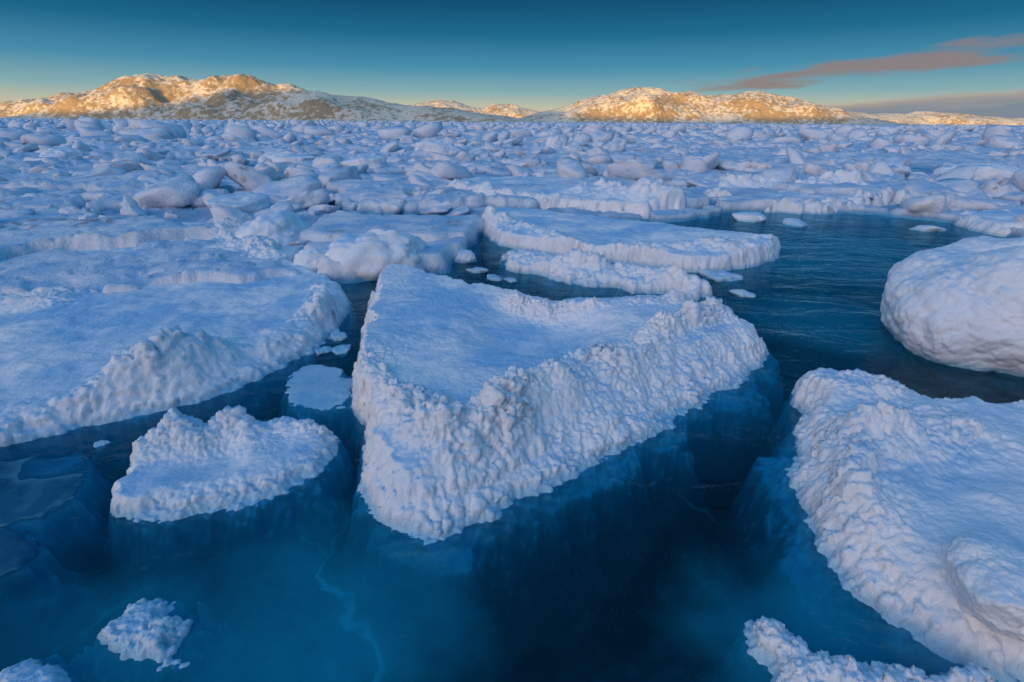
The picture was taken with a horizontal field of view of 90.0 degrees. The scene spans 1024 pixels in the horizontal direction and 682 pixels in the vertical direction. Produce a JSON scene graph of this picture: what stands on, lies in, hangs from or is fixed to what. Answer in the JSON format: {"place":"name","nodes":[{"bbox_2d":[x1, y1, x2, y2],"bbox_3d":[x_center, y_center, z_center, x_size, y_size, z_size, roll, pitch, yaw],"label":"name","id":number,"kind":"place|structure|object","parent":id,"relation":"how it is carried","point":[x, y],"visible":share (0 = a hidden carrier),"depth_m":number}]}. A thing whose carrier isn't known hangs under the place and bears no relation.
{"place":"outdoors","nodes":[
{"label":"outdoors","id":0,"kind":"place"},
{"bbox_2d":[0,92,81,117],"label":"distant hill","id":1,"kind":"structure","parent":0,"point":[10,108],"depth_m":829.19},
{"bbox_2d":[2,73,530,121],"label":"snowy hill","id":2,"kind":"structure","parent":0,"point":[213,97],"depth_m":570.34},
{"bbox_2d":[412,99,539,117],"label":"distant hill","id":3,"kind":"structure","parent":0,"point":[512,110],"depth_m":1310.86},
{"bbox_2d":[0,0,1023,117],"label":"sky","id":4,"kind":"structure","parent":0,"point":[863,56]},
{"bbox_2d":[85,167,1007,681],"bbox_3d":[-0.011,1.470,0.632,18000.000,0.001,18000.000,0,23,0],"label":"sea water","id":5,"kind":"structure","parent":0,"point":[343,631],"depth_m":1.76},
{"bbox_2d":[0,654,80,681],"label":"snow covered ice","id":6,"kind":"structure","parent":5,"relation":"in","point":[54,668],"depth_m":1.57},
{"bbox_2d":[0,451,112,590],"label":"submerged ice block","id":7,"kind":"structure","parent":5,"relation":"on","point":[59,508],"depth_m":2.38},
{"bbox_2d":[0,528,121,671],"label":"submerged ice block","id":8,"kind":"structure","parent":5,"relation":"on","point":[51,603],"depth_m":2.03},
{"bbox_2d":[39,147,89,158],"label":"ice block","id":9,"kind":"structure","parent":5,"relation":"on","point":[63,152],"depth_m":18.89},
{"bbox_2d":[70,597,233,681],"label":"snow covered ice","id":10,"kind":"structure","parent":5,"relation":"in","point":[143,640],"depth_m":1.70},
{"bbox_2d":[0,217,360,485],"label":"ice floe","id":11,"kind":"object","parent":5,"relation":"on","point":[82,370],"visible":0.43,"depth_m":3.52},
{"bbox_2d":[103,405,358,632],"bbox_3d":[-1.453,1.004,2.736,1.632,1.356,1.268,0,23,0],"label":"ice floe","id":12,"kind":"object","parent":5,"relation":"on","point":[219,512],"visible":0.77,"depth_m":2.37},
{"bbox_2d":[205,191,270,211],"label":"ice block","id":13,"kind":"structure","parent":5,"relation":"on","point":[247,201],"depth_m":9.05},
{"bbox_2d":[235,210,311,245],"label":"ice block","id":14,"kind":"structure","parent":5,"relation":"on","point":[282,227],"depth_m":6.75},
{"bbox_2d":[257,151,315,163],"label":"ice block","id":15,"kind":"structure","parent":5,"relation":"on","point":[282,157],"depth_m":19.23},
{"bbox_2d":[293,247,328,269],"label":"ice block","id":16,"kind":"structure","parent":5,"relation":"on","point":[308,258],"depth_m":5.66},
{"bbox_2d":[277,365,352,445],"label":"submerged ice block","id":17,"kind":"structure","parent":5,"relation":"on","point":[319,394],"depth_m":3.20},
{"bbox_2d":[339,154,387,168],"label":"ice block","id":18,"kind":"structure","parent":5,"relation":"on","point":[374,161],"depth_m":16.06},
{"bbox_2d":[317,228,426,283],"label":"ice block","id":19,"kind":"structure","parent":5,"relation":"on","point":[370,255],"depth_m":5.50},
{"bbox_2d":[414,140,453,155],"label":"ice block","id":20,"kind":"structure","parent":5,"relation":"on","point":[443,147],"depth_m":21.67},
{"bbox_2d":[454,249,476,267],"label":"ice block","id":21,"kind":"structure","parent":5,"relation":"on","point":[465,258],"depth_m":6.26},
{"bbox_2d":[0,118,1023,681],"bbox_3d":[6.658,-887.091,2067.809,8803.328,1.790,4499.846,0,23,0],"label":"pack ice sheet","id":22,"kind":"object","parent":5,"relation":"on","point":[46,244],"visible":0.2,"depth_m":8.68},
{"bbox_2d":[0,115,1023,272],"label":"ice rubble","id":23,"kind":"object","parent":22,"relation":"on","point":[300,187],"visible":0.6,"depth_m":19.37},
{"bbox_2d":[93,218,946,449],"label":"brash ice","id":24,"kind":"structure","parent":5,"relation":"on","point":[337,338],"depth_m":5.61},
{"bbox_2d":[545,134,566,147],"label":"ice block","id":25,"kind":"structure","parent":5,"relation":"on","point":[556,140],"depth_m":27.15},
{"bbox_2d":[341,264,784,681],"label":"ice floe","id":26,"kind":"object","parent":5,"relation":"on","point":[547,490],"visible":0.9,"depth_m":2.66},
{"bbox_2d":[446,176,686,221],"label":"ice slab","id":27,"kind":"structure","parent":5,"relation":"in","point":[644,196],"depth_m":9.81},
{"bbox_2d":[491,248,713,301],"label":"ice slab","id":28,"kind":"structure","parent":5,"relation":"in","point":[566,274],"depth_m":5.50},
{"bbox_2d":[481,205,787,349],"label":"ice slab","id":29,"kind":"structure","parent":5,"relation":"in","point":[693,250],"depth_m":6.61},
{"bbox_2d":[732,211,765,225],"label":"ice block","id":30,"kind":"structure","parent":5,"relation":"on","point":[744,217],"depth_m":9.01},
{"bbox_2d":[703,168,905,278],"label":"ice slab","id":31,"kind":"structure","parent":5,"relation":"in","point":[882,197],"depth_m":9.94},
{"bbox_2d":[692,615,995,681],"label":"snow covered ice","id":32,"kind":"structure","parent":5,"relation":"in","point":[763,649],"depth_m":1.59},
{"bbox_2d":[683,367,1023,681],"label":"ice floe","id":33,"kind":"object","parent":5,"relation":"on","point":[860,499],"visible":0.91,"depth_m":2.24},
{"bbox_2d":[941,529,1023,641],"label":"ice boulder","id":34,"kind":"object","parent":33,"relation":"on","point":[985,575],"visible":0.98,"depth_m":1.60},
{"bbox_2d":[886,161,911,173],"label":"ice block","id":35,"kind":"structure","parent":5,"relation":"on","point":[899,164],"depth_m":17.08},
{"bbox_2d":[880,235,1023,403],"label":"ice boulder","id":36,"kind":"object","parent":5,"relation":"in","point":[952,312],"visible":0.95,"depth_m":3.67},
{"bbox_2d":[930,205,1023,248],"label":"ice slab","id":37,"kind":"structure","parent":5,"relation":"in","point":[993,222],"depth_m":8.44},
{"bbox_2d":[932,163,1022,182],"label":"ice block","id":38,"kind":"structure","parent":5,"relation":"on","point":[989,171],"depth_m":14.57},
{"bbox_2d":[521,87,916,124],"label":"snowy hill","id":39,"kind":"structure","parent":0,"point":[644,105],"depth_m":747.86},
{"bbox_2d":[846,111,1023,124],"bbox_3d":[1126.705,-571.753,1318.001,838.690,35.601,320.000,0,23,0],"label":"distant hill","id":40,"kind":"structure","parent":0,"point":[925,117],"depth_m":1214.22}
]}

